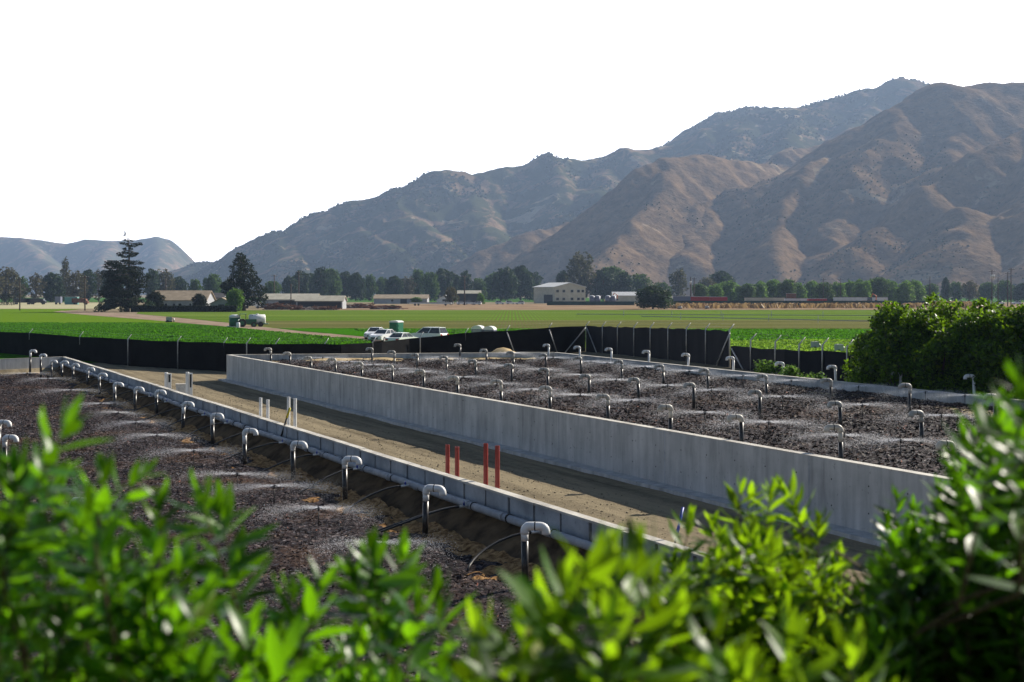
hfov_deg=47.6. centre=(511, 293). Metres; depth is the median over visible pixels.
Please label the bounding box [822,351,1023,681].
foreground shrub
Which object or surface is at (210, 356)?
screened fence
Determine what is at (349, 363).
sprinkler
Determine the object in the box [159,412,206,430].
feed hose
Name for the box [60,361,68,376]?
vent pipe
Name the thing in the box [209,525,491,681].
foreground shrub
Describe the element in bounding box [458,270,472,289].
tree
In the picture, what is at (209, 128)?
sky
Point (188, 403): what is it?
vent pipe
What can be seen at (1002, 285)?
tree
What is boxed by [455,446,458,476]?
red pipe
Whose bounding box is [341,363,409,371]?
sprinkler
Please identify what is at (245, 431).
vent pipe
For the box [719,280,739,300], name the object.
orchard tree
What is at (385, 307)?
brush pile
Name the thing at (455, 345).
vent pipe
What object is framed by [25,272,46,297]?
tree
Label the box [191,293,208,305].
round bush
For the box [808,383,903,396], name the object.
sprinkler
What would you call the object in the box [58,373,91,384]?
feed hose
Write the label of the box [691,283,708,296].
orchard tree
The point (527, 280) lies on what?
tree
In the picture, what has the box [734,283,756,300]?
orchard tree
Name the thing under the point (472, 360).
vent pipe
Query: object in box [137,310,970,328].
young crop field
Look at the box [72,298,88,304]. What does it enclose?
truck
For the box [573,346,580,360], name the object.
vent pipe
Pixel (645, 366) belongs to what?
sprinkler
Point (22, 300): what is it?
truck
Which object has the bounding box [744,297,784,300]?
box trailer
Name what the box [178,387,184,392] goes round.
box door
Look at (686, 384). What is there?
vent pipe
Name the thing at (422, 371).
vent pipe
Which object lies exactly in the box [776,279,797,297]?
orchard tree
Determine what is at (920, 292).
orchard tree
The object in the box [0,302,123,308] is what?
stubble strip
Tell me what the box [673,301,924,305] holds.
green fence
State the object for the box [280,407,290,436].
marker rod
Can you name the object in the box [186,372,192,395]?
marker post
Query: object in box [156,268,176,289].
tree
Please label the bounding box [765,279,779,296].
orchard tree
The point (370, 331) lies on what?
parked car
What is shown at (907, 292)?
orchard tree
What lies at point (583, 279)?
tree
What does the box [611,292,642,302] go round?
long shed
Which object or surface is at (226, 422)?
feed hose
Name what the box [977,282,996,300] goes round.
tree
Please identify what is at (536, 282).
tree
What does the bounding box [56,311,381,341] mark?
farm road
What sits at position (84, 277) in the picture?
utility pole
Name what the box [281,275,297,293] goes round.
tree
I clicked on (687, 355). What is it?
vent pipe
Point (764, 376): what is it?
vent pipe
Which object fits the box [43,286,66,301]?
tree
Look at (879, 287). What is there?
orchard tree
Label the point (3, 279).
tree
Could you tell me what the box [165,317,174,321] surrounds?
pump unit
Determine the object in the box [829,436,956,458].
sprinkler
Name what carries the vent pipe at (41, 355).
on the wood chip bed at (497, 593)
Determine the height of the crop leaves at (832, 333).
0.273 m
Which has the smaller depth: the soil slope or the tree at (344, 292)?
the soil slope
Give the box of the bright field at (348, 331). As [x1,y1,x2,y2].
[278,328,870,340]
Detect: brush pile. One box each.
[259,302,297,309]
[288,304,341,309]
[346,302,378,307]
[361,305,407,308]
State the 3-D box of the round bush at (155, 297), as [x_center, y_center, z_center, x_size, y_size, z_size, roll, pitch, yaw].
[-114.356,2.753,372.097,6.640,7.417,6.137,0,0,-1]
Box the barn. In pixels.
[213,293,225,299]
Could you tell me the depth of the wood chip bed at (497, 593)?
31.18 m
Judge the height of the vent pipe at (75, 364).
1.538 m
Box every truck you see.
[13,298,34,303]
[26,298,46,303]
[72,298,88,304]
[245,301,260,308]
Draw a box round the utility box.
[175,383,185,392]
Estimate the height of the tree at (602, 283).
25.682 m
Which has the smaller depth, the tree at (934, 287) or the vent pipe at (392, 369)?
the vent pipe at (392, 369)
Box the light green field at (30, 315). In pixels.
[0,309,176,322]
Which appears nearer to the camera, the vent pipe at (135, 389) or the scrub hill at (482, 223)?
the vent pipe at (135, 389)
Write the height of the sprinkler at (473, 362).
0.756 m
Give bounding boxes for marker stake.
[674,507,683,542]
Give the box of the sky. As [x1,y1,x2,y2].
[0,0,1023,261]
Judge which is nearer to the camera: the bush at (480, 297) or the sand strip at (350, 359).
the sand strip at (350, 359)
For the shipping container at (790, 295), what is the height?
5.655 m
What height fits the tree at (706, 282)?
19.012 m
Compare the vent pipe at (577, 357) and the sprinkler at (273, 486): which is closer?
the sprinkler at (273, 486)
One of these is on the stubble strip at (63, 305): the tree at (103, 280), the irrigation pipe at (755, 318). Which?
the tree at (103, 280)
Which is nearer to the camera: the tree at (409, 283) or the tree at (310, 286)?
the tree at (409, 283)
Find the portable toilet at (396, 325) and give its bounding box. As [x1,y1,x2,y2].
[389,320,403,331]
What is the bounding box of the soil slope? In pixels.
[54,365,711,606]
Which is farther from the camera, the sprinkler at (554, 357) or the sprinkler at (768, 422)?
the sprinkler at (554, 357)
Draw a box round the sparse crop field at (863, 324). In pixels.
[248,320,870,328]
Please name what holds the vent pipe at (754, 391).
on the wood chip bed at (782, 427)
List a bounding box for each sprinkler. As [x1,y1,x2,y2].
[14,377,80,383]
[34,388,108,396]
[69,400,136,408]
[89,410,154,422]
[97,418,173,433]
[106,431,197,446]
[135,445,247,467]
[170,467,293,489]
[212,478,345,504]
[296,356,356,362]
[305,533,459,568]
[317,359,377,368]
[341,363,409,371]
[366,364,434,372]
[383,370,457,380]
[425,375,505,385]
[442,360,498,368]
[460,381,533,392]
[479,363,535,372]
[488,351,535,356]
[488,387,577,398]
[509,366,574,377]
[527,356,582,362]
[531,389,631,405]
[545,371,621,382]
[565,359,618,366]
[573,361,636,369]
[574,377,658,388]
[574,396,681,413]
[615,364,679,373]
[629,382,708,395]
[649,407,764,426]
[659,386,747,402]
[666,369,721,379]
[695,416,835,434]
[704,373,781,381]
[721,393,832,407]
[748,377,824,390]
[787,430,904,452]
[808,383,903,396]
[812,401,910,420]
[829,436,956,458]
[876,411,990,430]
[880,390,973,403]
[912,392,1007,402]
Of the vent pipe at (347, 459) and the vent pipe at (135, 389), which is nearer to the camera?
the vent pipe at (347, 459)
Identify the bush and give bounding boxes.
[144,291,165,305]
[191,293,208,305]
[410,297,422,301]
[476,293,484,303]
[632,286,675,308]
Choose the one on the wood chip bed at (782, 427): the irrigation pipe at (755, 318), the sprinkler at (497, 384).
the sprinkler at (497, 384)
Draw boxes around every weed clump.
[753,359,778,373]
[778,364,800,376]
[799,371,828,378]
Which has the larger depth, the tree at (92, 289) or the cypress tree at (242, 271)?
the tree at (92, 289)
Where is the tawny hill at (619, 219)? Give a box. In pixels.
[424,140,829,296]
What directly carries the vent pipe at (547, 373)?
on the wood chip bed at (782, 427)
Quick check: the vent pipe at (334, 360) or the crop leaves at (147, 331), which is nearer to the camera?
the vent pipe at (334, 360)
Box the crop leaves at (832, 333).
[354,328,868,340]
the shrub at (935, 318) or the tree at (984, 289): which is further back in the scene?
the tree at (984, 289)
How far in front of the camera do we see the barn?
422.35 m
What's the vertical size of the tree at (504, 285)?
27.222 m
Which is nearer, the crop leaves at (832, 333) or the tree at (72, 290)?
the crop leaves at (832, 333)
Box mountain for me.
[0,236,194,294]
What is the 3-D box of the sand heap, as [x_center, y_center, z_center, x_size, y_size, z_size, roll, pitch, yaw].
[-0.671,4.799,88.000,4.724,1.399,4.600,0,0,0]
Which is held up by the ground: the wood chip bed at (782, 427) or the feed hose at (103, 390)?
the wood chip bed at (782, 427)
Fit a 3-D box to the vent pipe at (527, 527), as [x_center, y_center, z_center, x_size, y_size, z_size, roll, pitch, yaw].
[0.485,5.581,24.168,0.634,1.641,0.192,0,0,10]
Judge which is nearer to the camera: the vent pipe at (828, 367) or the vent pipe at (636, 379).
the vent pipe at (636, 379)
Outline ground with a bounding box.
[0,294,1023,593]
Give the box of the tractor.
[238,314,256,326]
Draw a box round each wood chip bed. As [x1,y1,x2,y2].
[0,373,650,681]
[259,358,1023,475]
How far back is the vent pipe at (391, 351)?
70.18 m
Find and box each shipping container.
[65,297,78,303]
[786,293,795,297]
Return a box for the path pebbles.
[147,379,863,576]
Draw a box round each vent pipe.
[0,420,11,449]
[2,434,18,468]
[29,350,36,374]
[39,354,46,377]
[50,360,57,377]
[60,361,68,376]
[72,363,79,379]
[86,367,94,384]
[98,373,107,394]
[113,382,123,406]
[133,387,144,409]
[154,390,166,413]
[181,401,194,427]
[210,413,223,443]
[242,428,257,463]
[264,347,271,361]
[283,352,290,364]
[290,441,307,479]
[303,356,311,367]
[327,358,336,372]
[342,456,361,499]
[354,362,362,376]
[366,347,373,361]
[383,364,393,381]
[387,350,395,365]
[410,353,418,369]
[414,369,424,387]
[422,484,445,536]
[439,356,447,374]
[447,376,458,392]
[454,344,460,359]
[468,359,476,376]
[479,349,487,363]
[490,379,502,400]
[503,363,513,381]
[506,351,514,367]
[520,522,549,579]
[538,353,546,367]
[538,367,548,390]
[539,386,551,408]
[543,344,549,358]
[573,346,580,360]
[573,356,581,373]
[579,374,590,394]
[595,394,609,418]
[605,348,612,359]
[613,360,622,378]
[627,377,639,401]
[642,350,649,361]
[654,364,664,385]
[657,404,672,429]
[681,353,689,365]
[683,382,695,408]
[698,368,708,392]
[725,356,734,369]
[727,414,743,441]
[748,389,761,419]
[756,374,767,398]
[774,362,784,374]
[820,378,832,400]
[824,424,843,458]
[826,365,836,380]
[827,401,842,425]
[898,383,911,411]
[908,410,923,443]
[935,440,955,476]
[963,374,975,394]
[983,393,996,419]
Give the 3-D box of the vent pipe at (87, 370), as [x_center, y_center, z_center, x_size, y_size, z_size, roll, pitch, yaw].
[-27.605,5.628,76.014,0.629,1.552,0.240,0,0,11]
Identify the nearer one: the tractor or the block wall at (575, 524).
the block wall at (575, 524)
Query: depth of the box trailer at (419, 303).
538.80 m
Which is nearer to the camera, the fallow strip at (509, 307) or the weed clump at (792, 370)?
the weed clump at (792, 370)
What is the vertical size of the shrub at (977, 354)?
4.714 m
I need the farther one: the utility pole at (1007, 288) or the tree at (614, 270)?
the tree at (614, 270)
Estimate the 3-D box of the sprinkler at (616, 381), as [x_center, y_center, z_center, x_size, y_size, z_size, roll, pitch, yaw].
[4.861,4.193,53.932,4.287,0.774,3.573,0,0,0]
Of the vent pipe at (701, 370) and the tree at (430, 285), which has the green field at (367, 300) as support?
the tree at (430, 285)
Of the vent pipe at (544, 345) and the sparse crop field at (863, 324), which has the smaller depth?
the vent pipe at (544, 345)
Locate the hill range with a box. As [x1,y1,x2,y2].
[670,82,1023,296]
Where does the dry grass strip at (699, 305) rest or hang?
on the fallow strip at (509, 307)
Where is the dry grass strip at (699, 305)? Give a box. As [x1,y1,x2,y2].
[671,301,972,308]
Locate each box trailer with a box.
[55,296,61,303]
[409,302,451,305]
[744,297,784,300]
[784,298,806,300]
[833,297,887,300]
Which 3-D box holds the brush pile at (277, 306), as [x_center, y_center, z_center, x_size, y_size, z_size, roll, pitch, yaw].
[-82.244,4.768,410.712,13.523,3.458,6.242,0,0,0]
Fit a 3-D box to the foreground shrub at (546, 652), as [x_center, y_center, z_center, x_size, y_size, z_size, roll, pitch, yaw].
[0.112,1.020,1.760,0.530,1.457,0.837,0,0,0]
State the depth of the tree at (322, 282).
878.83 m
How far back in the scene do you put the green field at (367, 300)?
923.42 m
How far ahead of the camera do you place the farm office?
640.00 m
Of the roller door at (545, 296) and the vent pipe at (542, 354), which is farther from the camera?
the roller door at (545, 296)
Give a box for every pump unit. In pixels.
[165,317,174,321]
[811,341,820,348]
[834,344,844,350]
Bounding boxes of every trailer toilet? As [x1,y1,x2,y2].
[471,325,483,331]
[483,326,496,331]
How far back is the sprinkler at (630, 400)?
43.50 m
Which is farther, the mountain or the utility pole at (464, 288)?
the mountain
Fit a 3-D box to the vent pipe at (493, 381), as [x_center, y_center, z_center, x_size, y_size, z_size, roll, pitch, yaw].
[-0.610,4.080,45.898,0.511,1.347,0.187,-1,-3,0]
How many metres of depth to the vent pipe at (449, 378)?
48.24 m
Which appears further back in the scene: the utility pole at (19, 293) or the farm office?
the farm office
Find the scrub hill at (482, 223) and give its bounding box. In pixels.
[94,78,927,295]
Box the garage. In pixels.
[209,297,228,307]
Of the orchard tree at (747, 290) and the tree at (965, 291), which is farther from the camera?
the tree at (965, 291)
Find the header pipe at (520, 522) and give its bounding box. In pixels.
[58,362,719,596]
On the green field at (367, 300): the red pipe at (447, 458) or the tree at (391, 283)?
the tree at (391, 283)
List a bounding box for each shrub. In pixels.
[0,393,209,681]
[64,467,284,681]
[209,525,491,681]
[411,512,725,681]
[630,470,868,681]
[663,585,908,681]
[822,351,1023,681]
[840,300,949,388]
[891,291,982,393]
[940,297,1023,397]
[995,303,1023,397]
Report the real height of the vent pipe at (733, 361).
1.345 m
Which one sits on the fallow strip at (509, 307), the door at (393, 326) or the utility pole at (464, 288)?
the utility pole at (464, 288)
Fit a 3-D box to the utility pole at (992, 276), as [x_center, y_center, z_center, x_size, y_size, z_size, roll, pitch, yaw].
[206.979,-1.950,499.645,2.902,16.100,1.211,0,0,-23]
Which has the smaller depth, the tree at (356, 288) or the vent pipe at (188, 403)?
the vent pipe at (188, 403)
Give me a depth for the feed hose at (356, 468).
35.53 m
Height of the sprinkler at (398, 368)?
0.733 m
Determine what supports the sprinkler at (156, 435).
on the wood chip bed at (497, 593)
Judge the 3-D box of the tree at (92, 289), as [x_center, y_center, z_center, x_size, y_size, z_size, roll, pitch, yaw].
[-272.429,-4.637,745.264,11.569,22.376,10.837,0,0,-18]
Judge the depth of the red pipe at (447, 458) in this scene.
34.15 m
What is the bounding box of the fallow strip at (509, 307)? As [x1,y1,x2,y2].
[338,303,1019,309]
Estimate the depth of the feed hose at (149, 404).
58.00 m
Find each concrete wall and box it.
[0,357,62,369]
[218,355,950,547]
[231,352,553,359]
[554,352,1023,408]
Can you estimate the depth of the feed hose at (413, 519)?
29.38 m
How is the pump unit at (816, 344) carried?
on the lime field
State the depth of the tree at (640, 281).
878.67 m
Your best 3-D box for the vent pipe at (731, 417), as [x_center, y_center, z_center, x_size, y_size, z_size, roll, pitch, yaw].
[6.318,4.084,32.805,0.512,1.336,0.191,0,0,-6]
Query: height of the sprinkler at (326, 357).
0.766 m
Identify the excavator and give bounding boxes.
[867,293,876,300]
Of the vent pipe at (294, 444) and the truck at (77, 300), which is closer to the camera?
the vent pipe at (294, 444)
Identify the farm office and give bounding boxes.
[373,294,429,303]
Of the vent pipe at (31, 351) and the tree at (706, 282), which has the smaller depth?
the vent pipe at (31, 351)
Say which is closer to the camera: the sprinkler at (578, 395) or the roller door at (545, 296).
the sprinkler at (578, 395)
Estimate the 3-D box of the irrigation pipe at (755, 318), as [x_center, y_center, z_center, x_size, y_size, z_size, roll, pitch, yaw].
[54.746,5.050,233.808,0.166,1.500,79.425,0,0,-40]
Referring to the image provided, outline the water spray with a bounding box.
[253,500,382,530]
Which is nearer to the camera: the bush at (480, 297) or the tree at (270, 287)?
the bush at (480, 297)
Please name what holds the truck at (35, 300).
on the stubble strip at (63, 305)
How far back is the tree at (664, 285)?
880.51 m
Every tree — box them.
[0,267,26,301]
[0,273,8,295]
[13,276,29,297]
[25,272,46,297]
[40,272,65,301]
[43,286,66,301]
[59,256,68,284]
[62,270,89,297]
[80,269,96,300]
[91,269,103,301]
[97,238,152,311]
[99,274,125,299]
[144,268,159,298]
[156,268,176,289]
[170,276,188,289]
[187,279,204,289]
[202,273,221,292]
[219,252,268,310]
[224,288,244,310]
[262,280,281,293]
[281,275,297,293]
[293,270,310,293]
[307,273,317,293]
[311,266,330,295]
[320,267,342,295]
[339,271,351,296]
[345,272,366,300]
[364,274,377,300]
[375,276,387,293]
[383,275,403,293]
[400,276,416,293]
[412,268,423,293]
[419,272,440,300]
[432,268,454,299]
[443,287,459,303]
[451,274,460,297]
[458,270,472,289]
[472,278,487,298]
[483,271,498,299]
[491,266,520,300]
[510,265,535,300]
[529,271,543,299]
[555,270,566,282]
[563,250,596,297]
[589,268,615,300]
[599,265,624,291]
[614,271,635,291]
[629,273,653,294]
[652,282,672,297]
[668,268,688,295]
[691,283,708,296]
[697,277,716,286]
[706,271,735,295]
[707,284,724,296]
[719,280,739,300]
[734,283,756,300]
[754,281,768,296]
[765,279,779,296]
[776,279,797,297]
[795,282,807,297]
[803,280,818,297]
[813,282,836,298]
[832,281,846,296]
[841,280,855,296]
[851,279,871,296]
[869,277,892,296]
[885,279,900,300]
[892,280,915,300]
[911,279,925,300]
[925,283,938,300]
[940,277,949,300]
[947,281,963,300]
[959,280,980,300]
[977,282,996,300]
[995,279,1014,300]
[1009,283,1023,301]
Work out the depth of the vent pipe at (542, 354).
66.53 m
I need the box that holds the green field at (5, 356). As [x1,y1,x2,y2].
[0,323,273,362]
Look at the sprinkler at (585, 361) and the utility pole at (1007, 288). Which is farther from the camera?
the utility pole at (1007, 288)
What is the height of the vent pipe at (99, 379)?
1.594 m
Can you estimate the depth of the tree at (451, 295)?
558.88 m
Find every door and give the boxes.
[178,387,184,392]
[279,301,295,307]
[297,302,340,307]
[390,323,396,331]
[400,299,406,303]
[544,295,547,302]
[548,295,552,300]
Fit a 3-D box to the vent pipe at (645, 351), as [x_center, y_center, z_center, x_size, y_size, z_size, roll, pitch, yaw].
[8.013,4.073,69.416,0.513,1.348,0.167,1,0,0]
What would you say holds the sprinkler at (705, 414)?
on the wood chip bed at (782, 427)
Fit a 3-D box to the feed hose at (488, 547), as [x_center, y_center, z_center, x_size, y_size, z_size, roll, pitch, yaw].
[-0.266,5.707,26.033,2.128,0.737,0.376,0,0,-39]
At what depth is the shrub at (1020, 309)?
49.30 m
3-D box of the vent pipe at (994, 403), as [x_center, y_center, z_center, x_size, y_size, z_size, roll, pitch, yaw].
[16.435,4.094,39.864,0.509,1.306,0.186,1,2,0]
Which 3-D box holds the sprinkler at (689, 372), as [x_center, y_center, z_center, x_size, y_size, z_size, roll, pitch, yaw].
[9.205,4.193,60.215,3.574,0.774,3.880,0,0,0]
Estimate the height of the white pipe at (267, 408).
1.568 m
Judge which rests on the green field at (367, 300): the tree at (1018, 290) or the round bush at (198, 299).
the tree at (1018, 290)
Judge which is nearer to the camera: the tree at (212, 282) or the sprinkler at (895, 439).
the sprinkler at (895, 439)
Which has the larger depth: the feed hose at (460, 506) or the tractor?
the tractor
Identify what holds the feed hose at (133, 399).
on the wood chip bed at (497, 593)
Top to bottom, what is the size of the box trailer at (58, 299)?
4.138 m
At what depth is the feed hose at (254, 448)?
42.16 m
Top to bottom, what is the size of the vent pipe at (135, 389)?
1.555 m
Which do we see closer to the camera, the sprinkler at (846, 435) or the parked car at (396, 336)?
the sprinkler at (846, 435)
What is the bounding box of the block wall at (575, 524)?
[63,357,843,602]
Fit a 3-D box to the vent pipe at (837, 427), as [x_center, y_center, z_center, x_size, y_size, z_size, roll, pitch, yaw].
[8.385,4.080,30.214,0.513,1.340,0.158,0,-4,0]
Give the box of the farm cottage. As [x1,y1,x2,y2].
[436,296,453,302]
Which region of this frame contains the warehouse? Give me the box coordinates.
[532,282,585,302]
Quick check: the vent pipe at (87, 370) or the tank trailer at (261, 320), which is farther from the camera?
the tank trailer at (261, 320)
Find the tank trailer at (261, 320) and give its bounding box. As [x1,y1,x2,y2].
[249,314,268,326]
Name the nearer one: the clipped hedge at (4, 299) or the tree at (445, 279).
the clipped hedge at (4, 299)
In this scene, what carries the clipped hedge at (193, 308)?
on the young crop field at (348, 315)
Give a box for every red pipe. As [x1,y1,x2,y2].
[445,444,449,473]
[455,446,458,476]
[483,443,487,484]
[495,445,499,488]
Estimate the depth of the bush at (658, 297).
421.86 m
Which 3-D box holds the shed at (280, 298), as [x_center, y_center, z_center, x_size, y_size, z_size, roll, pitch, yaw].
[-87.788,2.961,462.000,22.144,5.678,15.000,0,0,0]
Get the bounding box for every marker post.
[164,372,170,388]
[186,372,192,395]
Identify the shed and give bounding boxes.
[261,294,319,307]
[295,296,347,308]
[457,290,481,302]
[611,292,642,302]
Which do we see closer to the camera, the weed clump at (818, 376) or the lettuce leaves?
the weed clump at (818, 376)
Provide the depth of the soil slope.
33.54 m
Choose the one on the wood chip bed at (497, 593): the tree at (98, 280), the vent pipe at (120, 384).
the vent pipe at (120, 384)
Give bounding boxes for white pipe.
[259,397,261,415]
[266,400,268,418]
[287,397,289,424]
[293,398,296,426]
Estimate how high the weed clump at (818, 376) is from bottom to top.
0.754 m
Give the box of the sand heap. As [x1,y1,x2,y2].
[490,347,513,352]
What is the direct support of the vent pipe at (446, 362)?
on the wood chip bed at (782, 427)
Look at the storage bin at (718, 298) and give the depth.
505.00 m
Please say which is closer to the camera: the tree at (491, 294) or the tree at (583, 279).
the tree at (583, 279)
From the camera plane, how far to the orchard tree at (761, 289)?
655.09 m
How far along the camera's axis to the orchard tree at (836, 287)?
656.11 m
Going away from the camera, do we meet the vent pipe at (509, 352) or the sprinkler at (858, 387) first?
the sprinkler at (858, 387)
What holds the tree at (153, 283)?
on the green field at (367, 300)
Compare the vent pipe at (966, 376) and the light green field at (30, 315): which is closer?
the vent pipe at (966, 376)
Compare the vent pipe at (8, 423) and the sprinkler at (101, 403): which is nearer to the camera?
the vent pipe at (8, 423)
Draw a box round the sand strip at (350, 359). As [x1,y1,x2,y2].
[272,357,535,361]
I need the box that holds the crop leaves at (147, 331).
[0,322,371,343]
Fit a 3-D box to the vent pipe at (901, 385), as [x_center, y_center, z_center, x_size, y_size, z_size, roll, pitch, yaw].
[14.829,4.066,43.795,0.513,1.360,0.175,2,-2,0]
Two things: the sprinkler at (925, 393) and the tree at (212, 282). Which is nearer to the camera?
the sprinkler at (925, 393)
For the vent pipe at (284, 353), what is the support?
on the wood chip bed at (782, 427)
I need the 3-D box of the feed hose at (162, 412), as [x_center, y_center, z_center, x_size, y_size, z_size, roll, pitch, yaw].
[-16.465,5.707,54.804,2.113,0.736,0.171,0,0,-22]
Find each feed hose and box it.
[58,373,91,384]
[76,380,112,391]
[89,386,124,398]
[101,390,137,402]
[111,394,152,408]
[126,399,168,414]
[140,407,186,421]
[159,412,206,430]
[180,420,228,440]
[203,433,241,450]
[223,439,284,460]
[256,451,319,474]
[298,465,359,494]
[342,481,408,514]
[378,501,467,530]
[380,506,458,532]
[466,531,540,571]
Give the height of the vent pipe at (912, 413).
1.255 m
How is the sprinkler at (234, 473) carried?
on the wood chip bed at (497, 593)
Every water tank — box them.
[589,295,594,300]
[605,295,610,300]
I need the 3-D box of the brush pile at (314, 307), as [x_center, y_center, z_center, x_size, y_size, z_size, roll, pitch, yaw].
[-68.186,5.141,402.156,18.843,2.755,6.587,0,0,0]
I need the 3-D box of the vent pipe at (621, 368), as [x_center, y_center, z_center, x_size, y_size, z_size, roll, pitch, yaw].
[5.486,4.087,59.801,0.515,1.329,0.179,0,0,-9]
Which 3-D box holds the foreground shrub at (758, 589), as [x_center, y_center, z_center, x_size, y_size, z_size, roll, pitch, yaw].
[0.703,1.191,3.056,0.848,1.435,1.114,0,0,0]
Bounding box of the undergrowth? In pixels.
[93,300,155,311]
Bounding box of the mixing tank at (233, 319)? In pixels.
[227,314,238,326]
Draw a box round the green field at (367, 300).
[0,298,1023,301]
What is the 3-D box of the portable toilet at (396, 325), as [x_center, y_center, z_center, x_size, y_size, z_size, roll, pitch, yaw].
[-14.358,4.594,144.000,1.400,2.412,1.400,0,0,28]
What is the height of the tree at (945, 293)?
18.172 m
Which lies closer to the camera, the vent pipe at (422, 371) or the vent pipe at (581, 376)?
the vent pipe at (581, 376)
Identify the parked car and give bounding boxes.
[364,327,382,338]
[368,329,394,341]
[385,332,417,340]
[410,327,448,337]
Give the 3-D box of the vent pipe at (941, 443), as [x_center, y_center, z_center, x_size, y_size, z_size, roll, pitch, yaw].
[10.335,4.126,27.641,0.515,1.254,0.157,0,0,-10]
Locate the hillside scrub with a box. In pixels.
[144,76,1023,292]
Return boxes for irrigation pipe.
[593,310,872,316]
[641,313,871,321]
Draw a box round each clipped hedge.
[0,294,14,304]
[131,305,236,311]
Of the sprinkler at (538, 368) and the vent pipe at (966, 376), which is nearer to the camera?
the vent pipe at (966, 376)
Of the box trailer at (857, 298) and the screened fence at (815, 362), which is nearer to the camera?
the screened fence at (815, 362)
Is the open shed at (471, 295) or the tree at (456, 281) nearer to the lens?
the open shed at (471, 295)
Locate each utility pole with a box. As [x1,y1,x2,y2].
[15,278,21,309]
[80,276,88,310]
[462,276,467,304]
[990,270,994,303]
[1007,272,1007,305]
[1010,268,1014,305]
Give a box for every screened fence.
[0,323,584,371]
[586,321,733,366]
[731,334,857,381]
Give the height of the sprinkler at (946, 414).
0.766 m
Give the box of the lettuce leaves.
[730,339,854,353]
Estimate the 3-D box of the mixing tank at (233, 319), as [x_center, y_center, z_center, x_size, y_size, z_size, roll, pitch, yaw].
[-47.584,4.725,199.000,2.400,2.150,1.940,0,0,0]
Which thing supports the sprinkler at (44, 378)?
on the wood chip bed at (497, 593)
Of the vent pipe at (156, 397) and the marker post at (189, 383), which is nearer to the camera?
the vent pipe at (156, 397)
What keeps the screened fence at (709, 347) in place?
on the ground
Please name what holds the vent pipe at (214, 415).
on the wood chip bed at (497, 593)
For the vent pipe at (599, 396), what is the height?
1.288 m
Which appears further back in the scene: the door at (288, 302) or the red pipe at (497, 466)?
the door at (288, 302)
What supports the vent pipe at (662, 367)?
on the wood chip bed at (782, 427)
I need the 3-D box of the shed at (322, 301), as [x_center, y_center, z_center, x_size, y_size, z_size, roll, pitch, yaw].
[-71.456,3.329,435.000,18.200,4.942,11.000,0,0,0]
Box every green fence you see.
[547,301,633,304]
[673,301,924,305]
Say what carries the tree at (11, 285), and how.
on the ground
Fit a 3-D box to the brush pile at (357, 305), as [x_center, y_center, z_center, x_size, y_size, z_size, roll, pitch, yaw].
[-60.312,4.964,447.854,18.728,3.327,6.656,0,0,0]
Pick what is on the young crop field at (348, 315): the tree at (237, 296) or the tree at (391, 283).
the tree at (237, 296)
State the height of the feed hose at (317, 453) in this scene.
0.736 m
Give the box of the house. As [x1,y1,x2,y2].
[155,290,215,305]
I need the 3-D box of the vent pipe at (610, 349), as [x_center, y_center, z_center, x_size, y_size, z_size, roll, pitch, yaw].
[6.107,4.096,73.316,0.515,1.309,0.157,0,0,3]
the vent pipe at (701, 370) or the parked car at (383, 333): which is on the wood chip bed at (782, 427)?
the vent pipe at (701, 370)
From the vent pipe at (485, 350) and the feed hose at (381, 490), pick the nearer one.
the feed hose at (381, 490)
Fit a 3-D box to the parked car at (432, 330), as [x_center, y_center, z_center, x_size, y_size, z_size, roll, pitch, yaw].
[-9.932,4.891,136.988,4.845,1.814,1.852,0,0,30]
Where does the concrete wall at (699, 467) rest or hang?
on the ground
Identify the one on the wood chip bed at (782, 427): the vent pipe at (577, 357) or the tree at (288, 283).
the vent pipe at (577, 357)
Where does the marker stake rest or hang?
on the ground
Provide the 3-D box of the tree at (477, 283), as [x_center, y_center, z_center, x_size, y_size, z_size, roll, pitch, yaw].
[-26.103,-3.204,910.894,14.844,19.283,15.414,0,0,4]
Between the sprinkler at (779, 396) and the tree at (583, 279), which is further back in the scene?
the tree at (583, 279)
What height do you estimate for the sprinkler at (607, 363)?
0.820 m
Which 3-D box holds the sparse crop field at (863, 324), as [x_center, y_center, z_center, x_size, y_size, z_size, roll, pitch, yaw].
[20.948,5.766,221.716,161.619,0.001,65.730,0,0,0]
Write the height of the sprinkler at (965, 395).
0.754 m
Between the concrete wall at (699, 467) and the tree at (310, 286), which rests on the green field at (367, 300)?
the tree at (310, 286)
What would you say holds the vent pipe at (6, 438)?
on the wood chip bed at (497, 593)
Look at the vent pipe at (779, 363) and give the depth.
59.49 m

